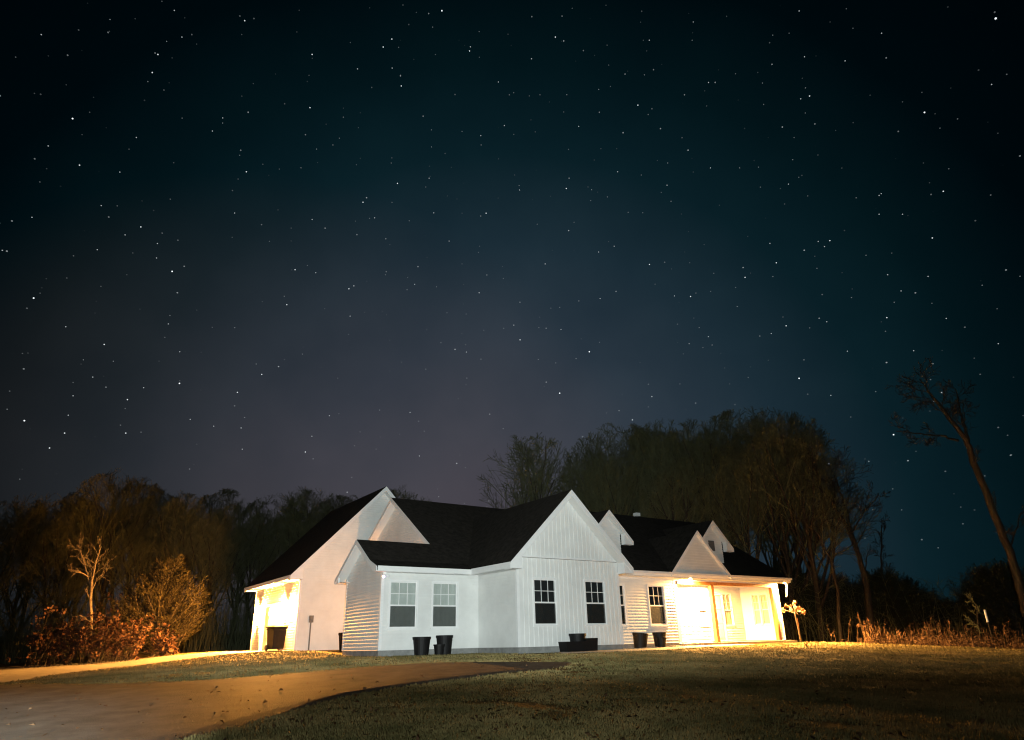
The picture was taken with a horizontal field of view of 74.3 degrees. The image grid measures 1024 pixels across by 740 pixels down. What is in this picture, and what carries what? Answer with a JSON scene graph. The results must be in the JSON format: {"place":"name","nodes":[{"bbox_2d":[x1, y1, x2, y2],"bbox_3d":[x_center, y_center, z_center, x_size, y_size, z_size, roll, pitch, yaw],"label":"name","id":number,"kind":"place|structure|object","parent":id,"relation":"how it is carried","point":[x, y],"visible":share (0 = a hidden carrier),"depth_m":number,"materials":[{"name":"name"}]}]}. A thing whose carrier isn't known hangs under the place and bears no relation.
{"place":"outdoors","nodes":[
{"label":"outdoors","id":0,"kind":"place"},
{"bbox_2d":[0,662,570,739],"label":"driveway","id":1,"kind":"structure","parent":0,"point":[120,717],"depth_m":12.12,"materials":[{"name":"concrete"}]},
{"bbox_2d":[0,620,1023,739],"bbox_3d":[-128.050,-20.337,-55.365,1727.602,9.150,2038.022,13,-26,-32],"label":"ground","id":2,"kind":"structure","parent":0,"point":[552,706],"depth_m":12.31,"materials":[{"name":"plant"}]},
{"bbox_2d":[0,517,39,601],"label":"bare tree","id":3,"kind":"object","parent":2,"relation":"on","point":[10,530],"visible":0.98,"depth_m":63.27,"materials":[{"name":"brown plant"}]},
{"bbox_2d":[0,501,40,580],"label":"bare tree","id":4,"kind":"object","parent":2,"relation":"on","point":[32,533],"visible":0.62,"depth_m":65.07,"materials":[{"name":"brown plant"}]},
{"bbox_2d":[0,500,68,655],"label":"bare tree","id":5,"kind":"object","parent":2,"relation":"on","point":[24,603],"visible":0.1,"depth_m":83.57,"materials":[{"name":"brown plant"}]},
{"bbox_2d":[0,493,88,655],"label":"bare tree","id":6,"kind":"object","parent":2,"relation":"on","point":[36,512],"visible":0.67,"depth_m":67.18,"materials":[{"name":"brown plant"}]},
{"bbox_2d":[6,607,85,667],"bbox_3d":[-23.450,13.433,34.062,2.760,2.922,2.359,-5,-22,9],"label":"shrub","id":7,"kind":"object","parent":2,"relation":"on","point":[35,642],"visible":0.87,"depth_m":33.78,"materials":[{"name":"brown plant"}]},
{"bbox_2d":[14,517,101,657],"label":"bare tree","id":8,"kind":"object","parent":2,"relation":"on","point":[74,543],"visible":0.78,"depth_m":65.37,"materials":[{"name":"brown plant"}]},
{"bbox_2d":[19,508,114,659],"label":"bare tree","id":9,"kind":"object","parent":2,"relation":"on","point":[36,575],"visible":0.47,"depth_m":66.34,"materials":[{"name":"brown plant"}]},
{"bbox_2d":[32,496,115,653],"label":"bare tree","id":10,"kind":"object","parent":2,"relation":"on","point":[92,532],"visible":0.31,"depth_m":72.30,"materials":[{"name":"brown plant"}]},
{"bbox_2d":[50,605,102,665],"bbox_3d":[-22.244,13.472,34.382,2.479,2.965,2.149,-21,-29,40],"label":"shrub","id":11,"kind":"object","parent":2,"relation":"on","point":[73,645],"visible":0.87,"depth_m":33.90,"materials":[{"name":"brown plant"}]},
{"bbox_2d":[49,487,127,649],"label":"bare tree","id":12,"kind":"object","parent":2,"relation":"on","point":[64,498],"visible":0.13,"depth_m":84.74,"materials":[{"name":"brown plant"}]},
{"bbox_2d":[67,534,112,662],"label":"pale tree","id":13,"kind":"object","parent":2,"relation":"on","point":[91,586],"visible":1,"depth_m":37.09,"materials":[{"name":"brown plant"}]},
{"bbox_2d":[72,609,122,664],"bbox_3d":[-20.914,13.530,34.252,2.083,2.632,2.192,-3,-22,5],"label":"shrub","id":14,"kind":"object","parent":2,"relation":"on","point":[98,641],"visible":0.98,"depth_m":33.98,"materials":[{"name":"brown plant"}]},
{"bbox_2d":[86,524,133,615],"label":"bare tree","id":15,"kind":"object","parent":2,"relation":"on","point":[102,577],"visible":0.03,"depth_m":82.12,"materials":[{"name":"brown plant"}]},
{"bbox_2d":[51,468,170,634],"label":"bare tree","id":16,"kind":"object","parent":2,"relation":"on","point":[113,506],"visible":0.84,"depth_m":69.36,"materials":[{"name":"brown plant"}]},
{"bbox_2d":[92,607,134,662],"bbox_3d":[-20.868,13.953,35.627,2.017,2.772,2.129,0,-22,-3],"label":"shrub","id":17,"kind":"object","parent":2,"relation":"on","point":[106,625],"visible":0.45,"depth_m":35.38,"materials":[{"name":"brown plant"}]},
{"bbox_2d":[99,587,147,660],"bbox_3d":[-22.233,14.395,38.321,2.445,3.938,1.835,2,-22,-7],"label":"shrub","id":18,"kind":"object","parent":2,"relation":"on","point":[121,593],"visible":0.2,"depth_m":38.31,"materials":[{"name":"brown plant"}]},
{"bbox_2d":[98,614,154,662],"bbox_3d":[-19.074,13.521,33.981,1.909,2.428,2.760,0,-22,-4],"label":"shrub","id":19,"kind":"object","parent":2,"relation":"on","point":[137,643],"visible":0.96,"depth_m":33.65,"materials":[{"name":"brown plant"}]},
{"bbox_2d":[85,478,169,613],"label":"bare tree","id":20,"kind":"object","parent":2,"relation":"on","point":[126,489],"visible":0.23,"depth_m":82.05,"materials":[{"name":"brown plant"}]},
{"bbox_2d":[0,563,258,663],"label":"undergrowth","id":21,"kind":"object","parent":2,"relation":"on","point":[211,640],"visible":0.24,"depth_m":60.04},
{"bbox_2d":[103,495,166,599],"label":"bare tree","id":22,"kind":"object","parent":2,"relation":"on","point":[150,499],"visible":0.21,"depth_m":77.51,"materials":[{"name":"brown plant"}]},
{"bbox_2d":[101,519,176,651],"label":"bare tree","id":23,"kind":"object","parent":2,"relation":"on","point":[138,568],"visible":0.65,"depth_m":69.11,"materials":[{"name":"brown plant"}]},
{"bbox_2d":[0,650,290,682],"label":"garage drive","id":24,"kind":"structure","parent":2,"relation":"on","point":[9,674],"depth_m":28.46,"materials":[{"name":"concrete"}]},
{"bbox_2d":[264,625,288,650],"bbox_3d":[-10.561,11.977,30.210,0.680,1.038,0.888,18,-29,-39],"label":"trash cart","id":25,"kind":"object","parent":24,"relation":"on","point":[276,635],"visible":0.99,"depth_m":29.98,"materials":[{"name":"black plastic"}]},
{"bbox_2d":[128,486,185,648],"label":"bare tree","id":26,"kind":"object","parent":2,"relation":"on","point":[152,491],"visible":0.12,"depth_m":93.61,"materials":[{"name":"brown plant"}]},
{"bbox_2d":[109,554,212,656],"bbox_3d":[-20.091,13.490,39.039,5.793,5.733,6.190,13,-26,-32],"label":"shrub","id":27,"kind":"object","parent":2,"relation":"on","point":[163,589],"visible":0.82,"depth_m":38.59,"materials":[{"name":"brown plant"}]},
{"bbox_2d":[121,490,204,649],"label":"bare tree","id":28,"kind":"object","parent":2,"relation":"on","point":[187,497],"visible":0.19,"depth_m":74.12,"materials":[{"name":"brown plant"}]},
{"bbox_2d":[149,623,185,656],"bbox_3d":[-18.271,14.314,35.722,1.762,2.187,2.412,13,-26,-32],"label":"shrub","id":29,"kind":"object","parent":2,"relation":"on","point":[172,644],"visible":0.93,"depth_m":35.36,"materials":[{"name":"brown plant"}]},
{"bbox_2d":[147,514,206,588],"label":"bare tree","id":30,"kind":"object","parent":2,"relation":"on","point":[171,546],"visible":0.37,"depth_m":68.54,"materials":[{"name":"brown plant"}]},
{"bbox_2d":[141,493,236,651],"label":"bare tree","id":31,"kind":"object","parent":2,"relation":"on","point":[169,505],"visible":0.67,"depth_m":68.75,"materials":[{"name":"brown plant"}]},
{"bbox_2d":[188,504,236,646],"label":"bare tree","id":32,"kind":"object","parent":2,"relation":"on","point":[216,568],"visible":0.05,"depth_m":97.14,"materials":[{"name":"brown plant"}]},
{"bbox_2d":[176,513,258,650],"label":"bare tree","id":33,"kind":"object","parent":2,"relation":"on","point":[225,561],"visible":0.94,"depth_m":67.15,"materials":[{"name":"brown plant"}]},
{"bbox_2d":[197,524,237,650],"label":"bare tree","id":34,"kind":"object","parent":2,"relation":"on","point":[213,580],"visible":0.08,"depth_m":73.84,"materials":[{"name":"brown plant"}]},
{"bbox_2d":[185,487,253,649],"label":"bare tree","id":35,"kind":"object","parent":2,"relation":"on","point":[222,493],"visible":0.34,"depth_m":86.14,"materials":[{"name":"brown plant"}]},
{"bbox_2d":[198,498,284,650],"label":"bare tree","id":36,"kind":"object","parent":2,"relation":"on","point":[236,510],"visible":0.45,"depth_m":74.18,"materials":[{"name":"brown plant"}]},
{"bbox_2d":[227,495,284,624],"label":"bare tree","id":37,"kind":"object","parent":2,"relation":"on","point":[253,504],"visible":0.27,"depth_m":89.40,"materials":[{"name":"brown plant"}]},
{"bbox_2d":[229,513,285,649],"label":"bare tree","id":38,"kind":"object","parent":2,"relation":"on","point":[253,547],"visible":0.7,"depth_m":72.61,"materials":[{"name":"brown plant"}]},
{"bbox_2d":[251,486,321,566],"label":"bare tree","id":39,"kind":"object","parent":2,"relation":"on","point":[282,507],"visible":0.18,"depth_m":78.96,"materials":[{"name":"brown plant"}]},
{"bbox_2d":[268,486,338,545],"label":"bare tree","id":40,"kind":"object","parent":2,"relation":"on","point":[313,510],"visible":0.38,"depth_m":73.16,"materials":[{"name":"brown plant"}]},
{"bbox_2d":[305,494,351,522],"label":"bare tree","id":41,"kind":"object","parent":2,"relation":"on","point":[341,498],"visible":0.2,"depth_m":88.98,"materials":[{"name":"brown plant"}]},
{"bbox_2d":[390,485,431,501],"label":"bare tree","id":42,"kind":"object","parent":2,"relation":"on","point":[402,495],"visible":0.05,"depth_m":68.32,"materials":[{"name":"brown plant"}]},
{"bbox_2d":[412,637,430,655],"bbox_3d":[-3.092,9.438,23.081,0.624,0.600,0.624,13,-26,-32],"label":"plant pot","id":43,"kind":"object","parent":2,"relation":"on","point":[421,645],"visible":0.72,"depth_m":22.89,"materials":[{"name":"black plastic"}]},
{"bbox_2d":[433,644,444,654],"bbox_3d":[-2.497,9.588,23.154,0.395,0.350,0.395,13,-26,-32],"label":"plant pot","id":44,"kind":"object","parent":2,"relation":"on","point":[438,649],"visible":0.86,"depth_m":23.03,"materials":[{"name":"black plastic"}]},
{"bbox_2d":[436,635,452,654],"bbox_3d":[-2.359,9.599,23.578,0.603,0.640,0.603,13,-26,-32],"label":"plant pot","id":45,"kind":"object","parent":2,"relation":"on","point":[446,640],"visible":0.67,"depth_m":23.41,"materials":[{"name":"black plastic"}]},
{"bbox_2d":[5,645,1023,739],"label":"fallen leaves","id":46,"kind":"object","parent":2,"relation":"on","point":[813,737],"visible":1,"depth_m":10.29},
{"bbox_2d":[244,486,797,656],"bbox_3d":[-0.183,10.324,34.926,21.250,8.192,20.178,13,-26,-32],"label":"farmhouse","id":47,"kind":"object","parent":2,"relation":"on","point":[383,572],"visible":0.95,"depth_m":27.41,"materials":[{"name":"white wood"}]},
{"bbox_2d":[262,605,282,650],"bbox_3d":[-11.802,12.815,33.526,0.050,2.092,3.480,13,-26,-32],"label":"garage door","id":48,"kind":"structure","parent":47,"relation":"in","point":[273,616],"depth_m":34.09,"materials":[{"name":"paint"}]},
{"bbox_2d":[387,579,418,629],"bbox_3d":[-3.863,8.285,23.870,1.174,1.659,0.180,13,-26,-32],"label":"window","id":49,"kind":"structure","parent":47,"relation":"in","point":[403,594],"depth_m":23.89,"materials":[{"name":"grey glass"}]},
{"bbox_2d":[430,581,458,628],"bbox_3d":[-2.481,8.607,24.749,1.154,1.659,0.180,13,-26,-32],"label":"window","id":50,"kind":"structure","parent":47,"relation":"in","point":[445,594],"depth_m":24.77,"materials":[{"name":"grey glass"}]},
{"bbox_2d":[532,577,559,626],"bbox_3d":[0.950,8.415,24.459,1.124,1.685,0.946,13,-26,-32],"label":"window","id":51,"kind":"structure","parent":47,"relation":"in","point":[545,595],"depth_m":24.23,"materials":[{"name":"black glass"}]},
{"bbox_2d":[583,579,608,625],"bbox_3d":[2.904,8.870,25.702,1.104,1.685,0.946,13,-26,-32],"label":"window","id":52,"kind":"structure","parent":47,"relation":"in","point":[596,612],"depth_m":25.47,"materials":[{"name":"black glass"}]},
{"bbox_2d":[619,583,628,625],"bbox_3d":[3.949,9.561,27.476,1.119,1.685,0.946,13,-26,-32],"label":"window","id":53,"kind":"structure","parent":47,"relation":"in","point":[622,585],"depth_m":27.40,"materials":[{"name":"clear glass"}]},
{"bbox_2d":[647,584,668,625],"bbox_3d":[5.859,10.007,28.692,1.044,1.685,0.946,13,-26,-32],"label":"window","id":54,"kind":"structure","parent":47,"relation":"in","point":[656,592],"depth_m":28.46,"materials":[{"name":"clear glass"}]},
{"bbox_2d":[696,592,710,626],"bbox_3d":[9.188,11.540,32.588,0.764,1.574,0.146,13,-26,-32],"label":"window","id":55,"kind":"structure","parent":47,"relation":"in","point":[702,602],"depth_m":32.62,"materials":[{"name":"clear glass"}]},
{"bbox_2d":[708,594,727,640],"bbox_3d":[10.011,12.041,32.954,1.060,2.150,0.109,13,-26,-32],"label":"front door","id":56,"kind":"structure","parent":47,"relation":"in","point":[718,597],"depth_m":33.03,"materials":[{"name":"paint"}]},
{"bbox_2d":[721,593,735,626],"bbox_3d":[10.695,11.892,33.547,0.764,1.574,0.146,13,-26,-32],"label":"window","id":57,"kind":"structure","parent":47,"relation":"in","point":[726,597],"depth_m":33.59,"materials":[{"name":"clear glass"}]},
{"bbox_2d":[750,593,762,625],"bbox_3d":[12.126,11.852,33.453,0.146,1.514,0.524,13,-26,-32],"label":"window","id":58,"kind":"structure","parent":47,"relation":"in","point":[754,596],"depth_m":33.49,"materials":[{"name":"clear glass"}]},
{"bbox_2d":[758,592,771,625],"bbox_3d":[12.397,11.697,33.082,0.146,1.514,0.554,13,-26,-32],"label":"window","id":59,"kind":"structure","parent":47,"relation":"in","point":[763,599],"depth_m":33.11,"materials":[{"name":"glass"}]},
{"bbox_2d":[476,432,596,510],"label":"bare tree","id":60,"kind":"object","parent":2,"relation":"on","point":[532,494],"visible":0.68,"depth_m":59.44,"materials":[{"name":"brown plant"}]},
{"bbox_2d":[558,641,586,651],"bbox_3d":[2.130,9.692,23.666,0.920,0.340,0.460,13,-26,-32],"label":"planter box","id":61,"kind":"object","parent":2,"relation":"on","point":[572,646],"visible":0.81,"depth_m":23.48,"materials":[{"name":"black plastic"}]},
{"bbox_2d":[569,633,585,641],"bbox_3d":[2.341,9.702,24.052,0.624,0.600,0.624,13,-26,-32],"label":"plant pot","id":62,"kind":"object","parent":2,"relation":"on","point":[577,637],"visible":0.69,"depth_m":23.89,"materials":[{"name":"black plastic"}]},
{"bbox_2d":[584,638,597,650],"bbox_3d":[2.727,9.802,24.110,0.560,0.440,0.420,13,-26,-32],"label":"planter box","id":63,"kind":"object","parent":2,"relation":"on","point":[592,644],"visible":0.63,"depth_m":23.96,"materials":[{"name":"black plastic"}]},
{"bbox_2d":[552,436,648,512],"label":"bare tree","id":64,"kind":"object","parent":2,"relation":"on","point":[578,475],"visible":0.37,"depth_m":59.03,"materials":[{"name":"brown plant"}]},
{"bbox_2d":[556,422,654,515],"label":"bare tree","id":65,"kind":"object","parent":2,"relation":"on","point":[599,442],"visible":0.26,"depth_m":64.14,"materials":[{"name":"brown plant"}]},
{"bbox_2d":[574,458,670,519],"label":"bare tree","id":66,"kind":"object","parent":2,"relation":"on","point":[607,500],"visible":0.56,"depth_m":53.10,"materials":[{"name":"brown plant"}]},
{"bbox_2d":[578,427,696,520],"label":"bare tree","id":67,"kind":"object","parent":2,"relation":"on","point":[652,441],"visible":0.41,"depth_m":55.50,"materials":[{"name":"brown plant"}]},
{"bbox_2d":[632,632,647,647],"bbox_3d":[5.012,10.590,26.398,0.624,0.580,0.624,19,-27,-29],"label":"plant pot","id":68,"kind":"object","parent":2,"relation":"on","point":[640,640],"visible":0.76,"depth_m":26.21,"materials":[{"name":"black plastic"}]},
{"bbox_2d":[603,423,687,516],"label":"bare tree","id":69,"kind":"object","parent":2,"relation":"on","point":[635,427],"visible":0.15,"depth_m":61.74,"materials":[{"name":"brown plant"}]},
{"bbox_2d":[553,644,753,652],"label":"walkway","id":70,"kind":"structure","parent":2,"relation":"on","point":[667,648],"depth_m":25.18,"materials":[{"name":"concrete"}]},
{"bbox_2d":[623,645,696,648],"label":"gravel","id":71,"kind":"structure","parent":2,"relation":"on","point":[660,647],"depth_m":26.47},
{"bbox_2d":[652,632,665,646],"bbox_3d":[5.948,10.860,27.184,0.562,0.580,0.562,13,-26,-32],"label":"plant pot","id":72,"kind":"object","parent":71,"relation":"on","point":[659,634],"visible":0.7,"depth_m":27.05,"materials":[{"name":"black plastic"}]},
{"bbox_2d":[656,637,666,646],"bbox_3d":[5.889,10.762,26.652,0.416,0.380,0.416,17,-27,-30],"label":"plant pot","id":73,"kind":"object","parent":71,"relation":"on","point":[661,642],"visible":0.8,"depth_m":26.53,"materials":[{"name":"black plastic"}]},
{"bbox_2d":[637,462,708,522],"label":"bare tree","id":74,"kind":"object","parent":2,"relation":"on","point":[653,499],"visible":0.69,"depth_m":51.41,"materials":[{"name":"brown plant"}]},
{"bbox_2d":[618,419,737,544],"bbox_3d":[14.981,13.595,58.889,11.155,19.593,10.780,-3,-22,4],"label":"bare tree","id":75,"kind":"object","parent":2,"relation":"on","point":[655,432],"visible":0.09,"depth_m":59.58,"materials":[{"name":"brown plant"}]},
{"bbox_2d":[643,424,721,528],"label":"bare tree","id":76,"kind":"object","parent":2,"relation":"on","point":[702,510],"visible":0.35,"depth_m":53.88,"materials":[{"name":"brown plant"}]},
{"bbox_2d":[636,420,763,546],"bbox_3d":[14.941,12.316,52.893,10.212,17.159,8.889,3,-22,-11],"label":"bare tree","id":77,"kind":"object","parent":2,"relation":"on","point":[677,446],"visible":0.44,"depth_m":54.01,"materials":[{"name":"brown plant"}]},
{"bbox_2d":[660,419,759,549],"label":"bare tree","id":78,"kind":"object","parent":2,"relation":"on","point":[691,425],"visible":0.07,"depth_m":59.07,"materials":[{"name":"brown plant"}]},
{"bbox_2d":[681,409,777,553],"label":"bare tree","id":79,"kind":"object","parent":2,"relation":"on","point":[725,418],"visible":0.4,"depth_m":55.10,"materials":[{"name":"brown plant"}]},
{"bbox_2d":[688,448,798,559],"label":"bare tree","id":80,"kind":"object","parent":2,"relation":"on","point":[736,494],"visible":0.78,"depth_m":48.99,"materials":[{"name":"brown plant"}]},
{"bbox_2d":[708,409,810,568],"bbox_3d":[21.690,12.759,56.674,7.994,19.293,6.514,-17,-27,34],"label":"bare tree","id":81,"kind":"object","parent":2,"relation":"on","point":[774,556],"visible":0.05,"depth_m":57.56,"materials":[{"name":"brown plant"}]},
{"bbox_2d":[722,444,823,622],"bbox_3d":[24.244,15.274,62.660,11.070,19.442,10.698,-11,-24,22],"label":"bare tree","id":82,"kind":"object","parent":2,"relation":"on","point":[766,549],"visible":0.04,"depth_m":63.75,"materials":[{"name":"brown plant"}]},
{"bbox_2d":[706,406,845,639],"bbox_3d":[19.776,11.239,50.432,9.538,17.335,9.870,-14,-25,29],"label":"bare tree","id":83,"kind":"object","parent":2,"relation":"on","point":[783,546],"visible":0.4,"depth_m":49.72,"materials":[{"name":"brown plant"}]},
{"bbox_2d":[770,557,808,641],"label":"cedar tree","id":84,"kind":"object","parent":2,"relation":"on","point":[777,566],"visible":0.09,"depth_m":53.34,"materials":[{"name":"green plant"}]},
{"bbox_2d":[722,411,858,641],"bbox_3d":[22.130,12.137,53.668,10.796,18.139,9.396,3,-22,-12],"label":"bare tree","id":85,"kind":"object","parent":2,"relation":"on","point":[794,547],"visible":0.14,"depth_m":53.62,"materials":[{"name":"brown plant"}]},
{"bbox_2d":[781,601,805,642],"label":"hydrangea tree","id":86,"kind":"object","parent":2,"relation":"on","point":[797,608],"visible":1,"depth_m":32.08,"materials":[{"name":"beige plant"}]},
{"bbox_2d":[734,413,876,641],"bbox_3d":[20.235,10.706,46.919,8.956,15.730,8.655,18,-29,-39],"label":"bare tree","id":87,"kind":"object","parent":2,"relation":"on","point":[808,544],"visible":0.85,"depth_m":46.35,"materials":[{"name":"brown plant"}]},
{"bbox_2d":[777,568,835,641],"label":"cedar tree","id":88,"kind":"object","parent":2,"relation":"on","point":[800,577],"visible":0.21,"depth_m":48.68,"materials":[{"name":"green plant"}]},
{"bbox_2d":[788,504,847,641],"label":"leaning tree","id":89,"kind":"object","parent":2,"relation":"on","point":[840,632],"visible":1,"depth_m":41.40,"materials":[{"name":"brown plant"}]},
{"bbox_2d":[785,574,861,641],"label":"cedar tree","id":90,"kind":"object","parent":2,"relation":"on","point":[827,606],"visible":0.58,"depth_m":46.33,"materials":[{"name":"green plant"}]},
{"bbox_2d":[790,438,890,640],"bbox_3d":[21.857,10.792,44.686,5.336,14.052,5.356,-3,-22,3],"label":"leaning tree","id":91,"kind":"object","parent":2,"relation":"on","point":[867,590],"visible":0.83,"depth_m":44.01,"materials":[{"name":"brown plant"}]},
{"bbox_2d":[824,571,860,641],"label":"cedar tree","id":92,"kind":"object","parent":2,"relation":"on","point":[841,575],"visible":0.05,"depth_m":49.85,"materials":[{"name":"green plant"}]},
{"bbox_2d":[828,579,897,642],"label":"cedar tree","id":93,"kind":"object","parent":2,"relation":"on","point":[851,591],"visible":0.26,"depth_m":47.34,"materials":[{"name":"green plant"}]},
{"bbox_2d":[831,568,923,636],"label":"cedar tree","id":94,"kind":"object","parent":2,"relation":"on","point":[869,578],"visible":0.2,"depth_m":46.69,"materials":[{"name":"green plant"}]},
{"bbox_2d":[869,511,894,628],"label":"dead tree","id":95,"kind":"object","parent":2,"relation":"on","point":[882,547],"visible":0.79,"depth_m":47.21,"materials":[{"name":"brown plant"}]},
{"bbox_2d":[847,566,938,642],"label":"cedar tree","id":96,"kind":"object","parent":2,"relation":"on","point":[891,582],"visible":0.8,"depth_m":44.70,"materials":[{"name":"green plant"}]},
{"bbox_2d":[778,568,1023,644],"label":"undergrowth","id":97,"kind":"object","parent":2,"relation":"on","point":[958,624],"visible":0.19,"depth_m":44.37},
{"bbox_2d":[826,612,1023,649],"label":"weeds","id":98,"kind":"object","parent":2,"relation":"on","point":[955,641],"visible":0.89,"depth_m":30.09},
{"bbox_2d":[894,575,956,643],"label":"cedar tree","id":99,"kind":"object","parent":2,"relation":"on","point":[921,590],"visible":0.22,"depth_m":47.01,"materials":[{"name":"green plant"}]},
{"bbox_2d":[898,590,960,641],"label":"cedar tree","id":100,"kind":"object","parent":2,"relation":"on","point":[938,602],"visible":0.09,"depth_m":47.95,"materials":[{"name":"green plant"}]},
{"bbox_2d":[886,357,1023,618],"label":"leaning tree","id":101,"kind":"object","parent":2,"relation":"on","point":[1001,531],"visible":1,"depth_m":38.84,"materials":[{"name":"brown plant"}]},
{"bbox_2d":[943,587,982,643],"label":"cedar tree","id":102,"kind":"object","parent":2,"relation":"on","point":[952,622],"depth_m":45.96,"materials":[{"name":"green plant"}]},
{"bbox_2d":[963,592,983,646],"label":"sapling","id":103,"kind":"object","parent":2,"relation":"on","point":[976,607],"visible":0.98,"depth_m":31.77,"materials":[{"name":"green plant"}]},
{"bbox_2d":[935,562,1019,643],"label":"cedar tree","id":104,"kind":"object","parent":2,"relation":"on","point":[974,575],"visible":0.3,"depth_m":42.57,"materials":[{"name":"green plant"}]},
{"bbox_2d":[949,558,1023,645],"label":"cedar tree","id":105,"kind":"object","parent":2,"relation":"on","point":[1002,574],"visible":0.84,"depth_m":40.20,"materials":[{"name":"green plant"}]},
{"bbox_2d":[0,0,1023,635],"label":"sky","id":106,"kind":"structure","parent":0,"point":[261,249],"materials":[{"name":"black"}]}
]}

